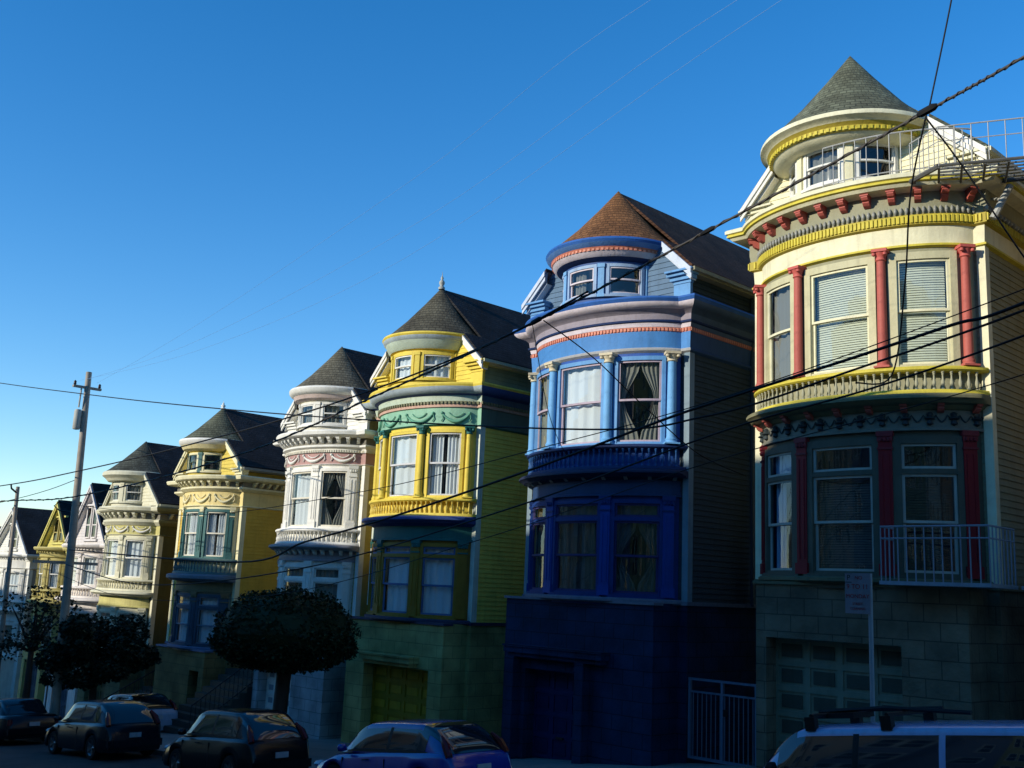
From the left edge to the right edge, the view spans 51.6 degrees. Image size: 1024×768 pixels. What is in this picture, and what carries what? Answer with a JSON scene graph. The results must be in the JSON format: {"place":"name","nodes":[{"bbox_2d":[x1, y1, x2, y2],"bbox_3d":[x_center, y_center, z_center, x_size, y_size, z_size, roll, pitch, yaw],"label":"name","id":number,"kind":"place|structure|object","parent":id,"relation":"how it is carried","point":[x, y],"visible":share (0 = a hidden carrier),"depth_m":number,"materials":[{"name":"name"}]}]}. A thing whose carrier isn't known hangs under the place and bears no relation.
{"place":"outdoors","nodes":[
{"label":"outdoors","id":0,"kind":"place"},
{"bbox_2d":[0,739,168,767],"bbox_3d":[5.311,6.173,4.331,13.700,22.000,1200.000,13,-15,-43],"label":"road","id":1,"kind":"structure","parent":0,"point":[15,753],"depth_m":28.37,"materials":[{"name":"asphalt"}]},
{"bbox_2d":[0,698,58,744],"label":"parked car","id":2,"kind":"object","parent":1,"relation":"on","point":[22,718],"visible":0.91,"depth_m":33.07,"materials":[{"name":"black paint"}]},
{"bbox_2d":[44,699,161,759],"bbox_3d":[-11.454,9.580,29.618,2.044,1.472,4.200,13,-19,-43],"label":"parked car","id":3,"kind":"object","parent":1,"relation":"on","point":[94,729],"visible":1,"depth_m":28.50,"materials":[{"name":"paint"}]},
{"bbox_2d":[162,708,311,767],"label":"parked car","id":4,"kind":"object","parent":1,"relation":"on","point":[242,738],"visible":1,"depth_m":23.67,"materials":[{"name":"black paint"}]},
{"bbox_2d":[314,719,511,767],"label":"parked car","id":5,"kind":"object","parent":1,"relation":"on","point":[428,743],"visible":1,"depth_m":19.28,"materials":[{"name":"blue paint"}]},
{"bbox_2d":[763,706,1023,767],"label":"parked car","id":6,"kind":"object","parent":1,"relation":"on","point":[888,741],"visible":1,"depth_m":12.95,"materials":[{"name":"white paint"}]},
{"bbox_2d":[161,667,253,733],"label":"front steps","id":7,"kind":"structure","parent":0,"point":[231,687],"depth_m":35.96,"materials":[{"name":"concrete"}]},
{"bbox_2d":[59,721,755,767],"bbox_3d":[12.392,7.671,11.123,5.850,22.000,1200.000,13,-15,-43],"label":"pavement","id":8,"kind":"structure","parent":0,"point":[322,749],"depth_m":25.39,"materials":[{"name":"concrete"}]},
{"bbox_2d":[0,485,19,669],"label":"utility pole","id":9,"kind":"object","parent":8,"relation":"on","point":[8,575],"visible":1,"depth_m":40.15,"materials":[{"name":"brown wood"}]},
{"bbox_2d":[0,291,588,485],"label":"overhead cable","id":10,"kind":"object","parent":9,"relation":"attached to","point":[564,304],"visible":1,"depth_m":25.79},
{"bbox_2d":[0,582,81,697],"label":"street tree","id":11,"kind":"object","parent":8,"relation":"on","point":[37,635],"visible":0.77,"depth_m":39.11,"materials":[{"name":"green plant"}]},
{"bbox_2d":[44,657,50,708],"bbox_3d":[-15.707,10.501,35.735,0.080,2.605,0.400,13,-15,-43],"label":"parking sign","id":12,"kind":"object","parent":8,"relation":"on","point":[46,691],"visible":0.3,"depth_m":35.72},
{"bbox_2d":[32,372,101,715],"bbox_3d":[-15.241,5.763,36.323,2.092,12.657,1.170,7,-12,-23],"label":"utility pole","id":13,"kind":"object","parent":8,"relation":"on","point":[80,419],"visible":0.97,"depth_m":36.41,"materials":[{"name":"brown wood"}]},
{"bbox_2d":[0,480,73,502],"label":"overhead cable","id":14,"kind":"object","parent":13,"relation":"attached to","point":[40,492],"visible":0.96,"depth_m":38.76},
{"bbox_2d":[101,0,649,380],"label":"overhead cable","id":15,"kind":"object","parent":13,"relation":"attached to","point":[412,179],"visible":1,"depth_m":23.14,"materials":[{"name":"black metal"}]},
{"bbox_2d":[90,0,736,378],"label":"overhead cable","id":16,"kind":"object","parent":13,"relation":"attached to","point":[449,202],"visible":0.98,"depth_m":22.18,"materials":[{"name":"black metal"}]},
{"bbox_2d":[88,0,780,378],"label":"overhead cable","id":17,"kind":"object","parent":13,"relation":"attached to","point":[514,186],"visible":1,"depth_m":21.20,"materials":[{"name":"black metal"}]},
{"bbox_2d":[32,612,163,699],"bbox_3d":[-14.037,9.790,35.745,3.835,4.125,3.248,2,-11,4],"label":"street tree","id":18,"kind":"object","parent":8,"relation":"on","point":[123,651],"visible":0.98,"depth_m":35.08,"materials":[{"name":"green plant"}]},
{"bbox_2d":[103,670,154,698],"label":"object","id":19,"kind":"structure","parent":8,"relation":"on","point":[146,689],"depth_m":41.27,"materials":[{"name":"concrete"}]},
{"bbox_2d":[108,693,177,729],"bbox_3d":[-13.257,11.495,36.909,2.024,1.411,4.100,13,-21,-43],"label":"parked car","id":20,"kind":"object","parent":8,"relation":"on","point":[163,707],"visible":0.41,"depth_m":35.94,"materials":[{"name":"silver metal"}]},
{"bbox_2d":[205,584,361,712],"bbox_3d":[-6.192,7.717,28.653,4.111,4.578,4.060,13,-15,-43],"label":"street tree","id":21,"kind":"object","parent":8,"relation":"on","point":[283,637],"visible":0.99,"depth_m":27.63,"materials":[{"name":"green plant"}]},
{"bbox_2d":[845,573,874,721],"bbox_3d":[5.104,4.442,15.501,0.099,3.300,0.405,13,-15,-43],"label":"parking sign","id":22,"kind":"object","parent":8,"relation":"on","point":[858,594],"visible":1,"depth_m":15.65,"materials":[{"name":"grey metal"}]},
{"bbox_2d":[0,0,1023,525],"label":"sky","id":23,"kind":"structure","parent":0,"point":[161,161],"materials":[{"name":"blue"}]},
{"bbox_2d":[739,761,754,765],"bbox_3d":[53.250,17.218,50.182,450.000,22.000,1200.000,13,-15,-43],"label":"ground","id":24,"kind":"structure","parent":0,"point":[750,763],"depth_m":25.19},
{"bbox_2d":[0,507,52,697],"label":"victorian house","id":25,"kind":"structure","parent":24,"relation":"on","point":[31,523],"depth_m":54.91,"materials":[{"name":"grey"}]},
{"bbox_2d":[0,622,13,655],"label":"window","id":26,"kind":"structure","parent":25,"relation":"in","point":[7,625],"depth_m":54.54,"materials":[{"name":"white paint"}]},
{"bbox_2d":[1,570,20,600],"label":"window","id":27,"kind":"structure","parent":25,"relation":"in","point":[15,576],"depth_m":55.09,"materials":[{"name":"white paint"}]},
{"bbox_2d":[14,529,18,547],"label":"window","id":28,"kind":"structure","parent":25,"relation":"in","point":[16,533],"depth_m":56.51,"materials":[{"name":"white glass"}]},
{"bbox_2d":[17,500,81,702],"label":"victorian house","id":29,"kind":"structure","parent":24,"relation":"on","point":[53,538],"depth_m":51.49,"materials":[{"name":"yellow"}]},
{"bbox_2d":[30,662,37,697],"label":"garage door","id":30,"kind":"structure","parent":29,"relation":"in","point":[34,672],"depth_m":51.35,"materials":[{"name":"metal"}]},
{"bbox_2d":[36,559,44,587],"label":"window","id":31,"kind":"structure","parent":29,"relation":"in","point":[39,573],"depth_m":51.93,"materials":[{"name":"white paint"}]},
{"bbox_2d":[38,614,54,646],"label":"window","id":32,"kind":"structure","parent":29,"relation":"in","point":[49,634],"depth_m":50.91,"materials":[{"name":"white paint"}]},
{"bbox_2d":[45,560,61,589],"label":"window","id":33,"kind":"structure","parent":29,"relation":"in","point":[55,577],"depth_m":51.39,"materials":[{"name":"white paint"}]},
{"bbox_2d":[52,518,59,541],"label":"window","id":34,"kind":"structure","parent":29,"relation":"in","point":[57,525],"depth_m":52.84,"materials":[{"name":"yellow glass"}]},
{"bbox_2d":[58,525,63,541],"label":"window","id":35,"kind":"structure","parent":29,"relation":"in","point":[60,539],"depth_m":52.36,"materials":[{"name":"yellow glass"}]},
{"bbox_2d":[43,483,110,718],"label":"victorian house","id":36,"kind":"structure","parent":24,"relation":"on","point":[91,532],"depth_m":48.71,"materials":[{"name":"grey"}]},
{"bbox_2d":[59,685,67,718],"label":"garage door","id":37,"kind":"structure","parent":36,"relation":"in","point":[64,693],"depth_m":48.56,"materials":[{"name":"metal"}]},
{"bbox_2d":[72,555,78,585],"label":"window","id":38,"kind":"structure","parent":36,"relation":"in","point":[76,559],"depth_m":49.19,"materials":[{"name":"white paint"}]},
{"bbox_2d":[76,610,91,617],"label":"window","id":39,"kind":"structure","parent":36,"relation":"in","point":[77,611],"depth_m":48.12,"materials":[{"name":"white paint"}]},
{"bbox_2d":[79,555,98,586],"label":"window","id":40,"kind":"structure","parent":36,"relation":"in","point":[89,579],"depth_m":48.61,"materials":[{"name":"white paint"}]},
{"bbox_2d":[84,506,93,537],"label":"window","id":41,"kind":"structure","parent":36,"relation":"in","point":[89,516],"depth_m":50.27,"materials":[{"name":"white glass"}]},
{"bbox_2d":[90,508,97,537],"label":"window","id":42,"kind":"structure","parent":36,"relation":"in","point":[94,527],"depth_m":49.77,"materials":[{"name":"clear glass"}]},
{"bbox_2d":[17,737,164,755],"bbox_3d":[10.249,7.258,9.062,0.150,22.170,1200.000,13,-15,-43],"label":"kerb","id":43,"kind":"structure","parent":24,"relation":"on","point":[159,752],"depth_m":29.91,"materials":[{"name":"concrete"}]},
{"bbox_2d":[76,441,183,702],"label":"victorian house","id":44,"kind":"structure","parent":24,"relation":"on","point":[142,533],"depth_m":43.99,"materials":[{"name":"beige"}]},
{"bbox_2d":[96,682,104,699],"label":"garage door","id":45,"kind":"structure","parent":44,"relation":"in","point":[100,688],"depth_m":44.21,"materials":[{"name":"metal"}]},
{"bbox_2d":[98,609,110,647],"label":"window","id":46,"kind":"structure","parent":44,"relation":"in","point":[106,612],"depth_m":44.28,"materials":[{"name":"glass"}]},
{"bbox_2d":[101,537,119,578],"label":"window","id":47,"kind":"structure","parent":44,"relation":"in","point":[115,540],"depth_m":44.81,"materials":[{"name":"white paint"}]},
{"bbox_2d":[110,482,120,502],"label":"window","id":48,"kind":"structure","parent":44,"relation":"in","point":[117,492],"depth_m":45.86,"materials":[{"name":"white paint"}]},
{"bbox_2d":[115,610,137,629],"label":"window","id":49,"kind":"structure","parent":44,"relation":"in","point":[126,613],"depth_m":43.43,"materials":[{"name":"glass"}]},
{"bbox_2d":[118,537,146,579],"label":"window","id":50,"kind":"structure","parent":44,"relation":"in","point":[134,566],"depth_m":43.94,"materials":[{"name":"white paint"}]},
{"bbox_2d":[122,482,143,503],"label":"window","id":51,"kind":"structure","parent":44,"relation":"in","point":[135,492],"depth_m":45.49,"materials":[{"name":"white paint"}]},
{"bbox_2d":[153,402,286,709],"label":"victorian house","id":52,"kind":"structure","parent":24,"relation":"on","point":[190,665],"depth_m":39.68,"materials":[{"name":"wood"}]},
{"bbox_2d":[170,592,190,645],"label":"window","id":53,"kind":"structure","parent":52,"relation":"in","point":[185,605],"depth_m":39.63,"materials":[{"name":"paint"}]},
{"bbox_2d":[179,509,199,557],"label":"window","id":54,"kind":"structure","parent":52,"relation":"in","point":[193,521],"depth_m":40.26,"materials":[{"name":"glass"}]},
{"bbox_2d":[186,452,198,472],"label":"window","id":55,"kind":"structure","parent":52,"relation":"in","point":[195,463],"depth_m":41.41,"materials":[{"name":"clear glass"}]},
{"bbox_2d":[190,594,220,647],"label":"window","id":56,"kind":"structure","parent":52,"relation":"in","point":[209,608],"depth_m":38.89,"materials":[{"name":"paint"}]},
{"bbox_2d":[200,452,222,472],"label":"window","id":57,"kind":"structure","parent":52,"relation":"in","point":[203,470],"depth_m":41.04,"materials":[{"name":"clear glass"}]},
{"bbox_2d":[199,509,229,558],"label":"window","id":58,"kind":"structure","parent":52,"relation":"in","point":[208,538],"depth_m":39.49,"materials":[{"name":"glass"}]},
{"bbox_2d":[251,347,381,738],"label":"victorian house","id":59,"kind":"structure","parent":24,"relation":"on","point":[331,457],"depth_m":34.54,"materials":[{"name":"beige"}]},
{"bbox_2d":[265,672,291,713],"bbox_3d":[-7.515,10.682,34.694,0.080,2.555,2.000,13,-15,-43],"label":"garage door","id":60,"kind":"structure","parent":59,"relation":"in","point":[271,679],"depth_m":35.30,"materials":[{"name":"white paint"}]},
{"bbox_2d":[280,472,287,528],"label":"window","id":61,"kind":"structure","parent":59,"relation":"in","point":[286,472],"depth_m":36.72,"materials":[{"name":"white paint"}]},
{"bbox_2d":[281,564,304,590],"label":"window","id":62,"kind":"structure","parent":59,"relation":"in","point":[296,575],"depth_m":34.76,"materials":[{"name":"white paint"}]},
{"bbox_2d":[287,468,312,527],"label":"window","id":63,"kind":"structure","parent":59,"relation":"in","point":[302,512],"depth_m":35.34,"materials":[{"name":"white paint"}]},
{"bbox_2d":[297,402,315,427],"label":"window","id":64,"kind":"structure","parent":59,"relation":"in","point":[310,405],"depth_m":35.92,"materials":[{"name":"white paint"}]},
{"bbox_2d":[310,564,342,604],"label":"window","id":65,"kind":"structure","parent":59,"relation":"in","point":[326,574],"depth_m":33.96,"materials":[{"name":"white paint"}]},
{"bbox_2d":[314,468,349,528],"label":"window","id":66,"kind":"structure","parent":59,"relation":"in","point":[342,474],"depth_m":34.49,"materials":[{"name":"white paint"}]},
{"bbox_2d":[318,402,347,427],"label":"window","id":67,"kind":"structure","parent":59,"relation":"in","point":[333,409],"depth_m":35.55,"materials":[{"name":"white paint"}]},
{"bbox_2d":[341,272,531,742],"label":"victorian house","id":68,"kind":"structure","parent":24,"relation":"on","point":[432,639],"depth_m":30.88,"materials":[{"name":"wood"}]},
{"bbox_2d":[366,543,377,614],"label":"window","id":69,"kind":"structure","parent":68,"relation":"in","point":[374,546],"depth_m":32.48,"materials":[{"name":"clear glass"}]},
{"bbox_2d":[375,435,382,499],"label":"window","id":70,"kind":"structure","parent":68,"relation":"in","point":[380,438],"depth_m":33.20,"materials":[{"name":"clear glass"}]},
{"bbox_2d":[375,543,411,617],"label":"window","id":71,"kind":"structure","parent":68,"relation":"in","point":[398,583],"depth_m":30.99,"materials":[{"name":"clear glass"}]},
{"bbox_2d":[388,361,399,386],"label":"window","id":72,"kind":"structure","parent":68,"relation":"in","point":[398,361],"depth_m":33.40,"materials":[{"name":"glass"}]},
{"bbox_2d":[370,664,427,723],"bbox_3d":[-3.116,9.526,30.343,0.080,2.812,2.950,13,-15,-43],"label":"garage door","id":73,"kind":"structure","parent":68,"relation":"in","point":[398,693],"depth_m":30.63,"materials":[{"name":"wood"}]},
{"bbox_2d":[384,430,418,498],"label":"window","id":74,"kind":"structure","parent":68,"relation":"in","point":[407,446],"depth_m":31.67,"materials":[{"name":"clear glass"}]},
{"bbox_2d":[391,352,413,383],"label":"window","id":75,"kind":"structure","parent":68,"relation":"in","point":[406,367],"depth_m":32.32,"materials":[{"name":"white paint"}]},
{"bbox_2d":[414,543,457,619],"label":"window","id":76,"kind":"structure","parent":68,"relation":"in","point":[436,589],"depth_m":30.14,"materials":[{"name":"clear glass"}]},
{"bbox_2d":[419,352,453,381],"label":"window","id":77,"kind":"structure","parent":68,"relation":"in","point":[445,373],"depth_m":31.89,"materials":[{"name":"yellow paint"}]},
{"bbox_2d":[423,429,464,497],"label":"window","id":78,"kind":"structure","parent":68,"relation":"in","point":[456,437],"depth_m":30.79,"materials":[{"name":"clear glass"}]},
{"bbox_2d":[501,191,755,765],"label":"victorian house","id":79,"kind":"structure","parent":24,"relation":"on","point":[629,612],"depth_m":26.00,"materials":[{"name":"wood"}]},
{"bbox_2d":[527,502,546,593],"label":"window","id":80,"kind":"structure","parent":79,"relation":"in","point":[542,507],"depth_m":27.59,"materials":[{"name":"blue paint"}]},
{"bbox_2d":[534,369,549,451],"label":"window","id":81,"kind":"structure","parent":79,"relation":"in","point":[538,413],"depth_m":28.46,"materials":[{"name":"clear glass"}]},
{"bbox_2d":[532,669,573,759],"bbox_3d":[1.200,8.430,26.007,0.120,2.706,1.850,13,-15,-43],"label":"door","id":82,"kind":"structure","parent":79,"relation":"in","point":[553,696],"depth_m":26.24,"materials":[{"name":"wood"}]},
{"bbox_2d":[548,499,600,596],"bbox_3d":[1.593,4.019,26.066,0.336,2.320,1.693,13,-15,-43],"label":"window","id":83,"kind":"structure","parent":79,"relation":"in","point":[589,514],"depth_m":26.15,"materials":[{"name":"blue paint"}]},
{"bbox_2d":[555,359,604,447],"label":"window","id":84,"kind":"structure","parent":79,"relation":"in","point":[585,379],"depth_m":26.86,"materials":[{"name":"white glass"}]},
{"bbox_2d":[565,264,596,302],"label":"window","id":85,"kind":"structure","parent":79,"relation":"in","point":[581,281],"depth_m":27.50,"materials":[{"name":"clear glass"}]},
{"bbox_2d":[604,263,644,296],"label":"window","id":86,"kind":"structure","parent":79,"relation":"in","point":[608,265],"depth_m":26.97,"materials":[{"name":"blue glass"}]},
{"bbox_2d":[606,499,663,598],"bbox_3d":[2.962,3.903,25.160,1.386,2.320,0.332,-2,-12,20],"label":"window","id":87,"kind":"structure","parent":79,"relation":"in","point":[625,514],"depth_m":25.21,"materials":[{"name":"blue paint"}]},
{"bbox_2d":[612,356,665,443],"bbox_3d":[3.114,0.421,25.837,1.386,2.220,0.331,-2,-12,20],"label":"window","id":88,"kind":"structure","parent":79,"relation":"in","point":[626,369],"depth_m":25.91,"materials":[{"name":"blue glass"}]},
{"bbox_2d":[725,56,1023,767],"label":"victorian house","id":89,"kind":"structure","parent":24,"relation":"on","point":[917,512],"depth_m":21.20,"materials":[{"name":"beige"}]},
{"bbox_2d":[687,677,755,765],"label":"metal gate","id":90,"kind":"structure","parent":89,"relation":"attached to","point":[723,715],"depth_m":23.49,"materials":[{"name":"grey metal"}]},
{"bbox_2d":[764,274,793,384],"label":"window","id":91,"kind":"structure","parent":89,"relation":"in","point":[783,335],"depth_m":23.46,"materials":[{"name":"beige paint"}]},
{"bbox_2d":[762,444,801,575],"bbox_3d":[5.730,2.693,22.540,0.311,2.730,1.416,6,-12,-18],"label":"window","id":92,"kind":"structure","parent":89,"relation":"in","point":[785,456],"depth_m":22.67,"materials":[{"name":"clear glass"}]},
{"bbox_2d":[789,160,796,197],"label":"window","id":93,"kind":"structure","parent":89,"relation":"in","point":[793,169],"depth_m":23.97,"materials":[{"name":"white paint"}]},
{"bbox_2d":[801,145,843,193],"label":"window","id":94,"kind":"structure","parent":89,"relation":"in","point":[817,179],"depth_m":22.92,"materials":[{"name":"white paint"}]},
{"bbox_2d":[776,638,902,749],"bbox_3d":[6.508,6.702,20.902,0.080,3.171,2.920,13,-15,-43],"label":"garage door","id":95,"kind":"structure","parent":89,"relation":"in","point":[812,676],"depth_m":21.23,"materials":[{"name":"metal"}]},
{"bbox_2d":[804,256,876,376],"bbox_3d":[6.778,-1.336,21.905,0.300,2.400,1.723,13,-15,-43],"label":"window","id":96,"kind":"structure","parent":89,"relation":"in","point":[867,264],"depth_m":21.99,"materials":[{"name":"beige paint"}]},
{"bbox_2d":[804,437,884,577],"bbox_3d":[6.613,2.464,21.165,0.300,2.730,1.723,13,-15,-43],"label":"window","id":97,"kind":"structure","parent":89,"relation":"in","point":[872,472],"depth_m":21.19,"materials":[{"name":"grey glass"}]},
{"bbox_2d":[854,143,897,179],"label":"window","id":98,"kind":"structure","parent":89,"relation":"in","point":[894,149],"depth_m":22.48,"materials":[{"name":"white paint"}]},
{"bbox_2d":[887,250,960,366],"bbox_3d":[8.151,-1.453,20.994,1.416,2.400,0.294,-2,-12,20],"label":"window","id":99,"kind":"structure","parent":89,"relation":"in","point":[937,257],"depth_m":21.06,"materials":[{"name":"beige paint"}]},
{"bbox_2d":[892,435,972,580],"bbox_3d":[7.985,2.347,20.255,1.416,2.730,0.294,-2,-12,20],"label":"window","id":100,"kind":"structure","parent":89,"relation":"in","point":[900,471],"depth_m":20.29,"materials":[{"name":"grey glass"}]},
{"bbox_3d":[9.987,-2.124,11.921,2.200,14.430,0.200,13,-15,-43],"label":"utility pole","id":101,"kind":"object","parent":24,"relation":"on","visible":0},
{"bbox_2d":[0,55,1023,501],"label":"overhead cable","id":102,"kind":"object","parent":101,"relation":"attached to","point":[928,109],"visible":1,"depth_m":18.93,"materials":[{"name":"rubber"}]},
{"bbox_2d":[532,325,570,457],"bbox_3d":[0.880,0.316,23.532,0.099,1.976,5.412,0,-11,12],"label":"service drop","id":103,"kind":"object","parent":102,"relation":"attached to","point":[543,389],"visible":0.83,"depth_m":22.65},
{"bbox_2d":[543,320,745,475],"bbox_3d":[2.960,0.408,22.393,5.960,2.520,0.058,10,-14,-36],"label":"service drop","id":104,"kind":"object","parent":102,"relation":"attached to","point":[639,401],"visible":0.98,"depth_m":22.13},
{"bbox_2d":[855,115,926,384],"bbox_3d":[6.011,-1.956,17.014,0.770,3.572,3.138,0,-11,11],"label":"service drop","id":105,"kind":"object","parent":102,"relation":"hanging from","point":[906,258],"visible":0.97,"depth_m":17.12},
{"bbox_2d":[929,0,951,104],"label":"service drop","id":106,"kind":"object","parent":102,"relation":"attached to","point":[940,51],"visible":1,"depth_m":15.66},
{"bbox_2d":[926,118,1023,257],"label":"service drop","id":107,"kind":"object","parent":102,"relation":"attached to","point":[978,189],"visible":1,"depth_m":15.93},
{"bbox_2d":[1,309,1023,429],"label":"overhead cable","id":108,"kind":"object","parent":101,"relation":"attached to","point":[893,356],"visible":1,"depth_m":18.34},
{"bbox_2d":[57,374,1023,600],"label":"overhead cable","id":109,"kind":"object","parent":101,"relation":"attached to","point":[610,495],"visible":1,"depth_m":17.96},
{"bbox_2d":[66,335,1023,584],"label":"overhead cable","id":110,"kind":"object","parent":101,"relation":"attached to","point":[929,369],"visible":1,"depth_m":18.48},
{"bbox_2d":[68,301,1023,562],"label":"overhead cable","id":111,"kind":"object","parent":101,"relation":"attached to","point":[618,435],"visible":1,"depth_m":18.61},
{"bbox_2d":[78,289,1023,515],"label":"overhead cable","id":112,"kind":"object","parent":101,"relation":"attached to","point":[629,424],"visible":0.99,"depth_m":18.67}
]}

